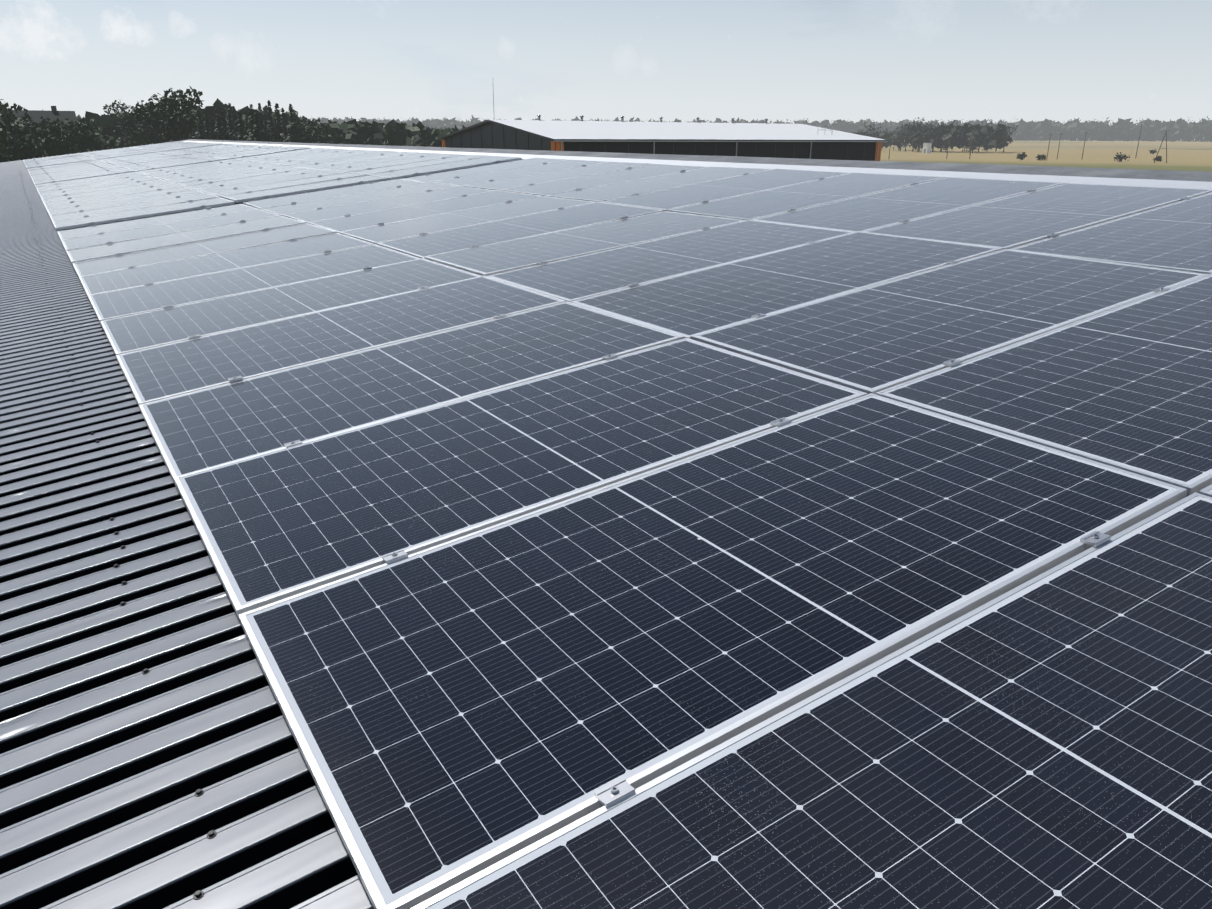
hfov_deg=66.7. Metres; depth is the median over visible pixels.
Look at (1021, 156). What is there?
field bushes
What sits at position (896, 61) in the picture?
sky
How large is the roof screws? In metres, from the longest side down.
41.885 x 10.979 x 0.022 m
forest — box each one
[300,115,1211,141]
[407,125,461,129]
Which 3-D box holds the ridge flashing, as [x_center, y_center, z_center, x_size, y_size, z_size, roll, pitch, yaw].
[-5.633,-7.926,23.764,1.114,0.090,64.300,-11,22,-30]
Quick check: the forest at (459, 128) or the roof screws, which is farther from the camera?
the forest at (459, 128)
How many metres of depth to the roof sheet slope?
2.31 m
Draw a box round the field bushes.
[1016,149,1161,161]
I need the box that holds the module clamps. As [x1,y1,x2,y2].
[32,142,1190,807]
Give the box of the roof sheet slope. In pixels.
[0,141,504,908]
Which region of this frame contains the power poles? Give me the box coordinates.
[889,124,1166,162]
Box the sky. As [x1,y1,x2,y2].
[0,0,1211,125]
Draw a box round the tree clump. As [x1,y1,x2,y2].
[852,117,1017,152]
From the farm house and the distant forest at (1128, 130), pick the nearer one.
the farm house
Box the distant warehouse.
[438,92,887,160]
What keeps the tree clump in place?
on the ground
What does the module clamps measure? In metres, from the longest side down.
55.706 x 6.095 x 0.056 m
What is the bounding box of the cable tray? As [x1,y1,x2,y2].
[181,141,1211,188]
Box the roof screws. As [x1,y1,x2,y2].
[21,179,216,899]
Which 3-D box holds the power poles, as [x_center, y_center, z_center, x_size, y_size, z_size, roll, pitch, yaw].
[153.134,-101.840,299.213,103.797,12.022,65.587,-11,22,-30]
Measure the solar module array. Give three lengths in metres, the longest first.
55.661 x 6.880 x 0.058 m
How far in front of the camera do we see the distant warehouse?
105.33 m
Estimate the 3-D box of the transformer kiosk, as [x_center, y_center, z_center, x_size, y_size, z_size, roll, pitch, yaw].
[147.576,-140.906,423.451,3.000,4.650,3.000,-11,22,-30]
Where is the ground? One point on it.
(1189, 156)
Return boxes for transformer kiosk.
[922,143,931,152]
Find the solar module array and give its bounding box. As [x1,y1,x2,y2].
[23,141,1211,908]
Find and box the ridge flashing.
[181,139,1211,181]
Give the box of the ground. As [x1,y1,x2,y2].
[880,139,1211,171]
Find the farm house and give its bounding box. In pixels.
[7,106,76,150]
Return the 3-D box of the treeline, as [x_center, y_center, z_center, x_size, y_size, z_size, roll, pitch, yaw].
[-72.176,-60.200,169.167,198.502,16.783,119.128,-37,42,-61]

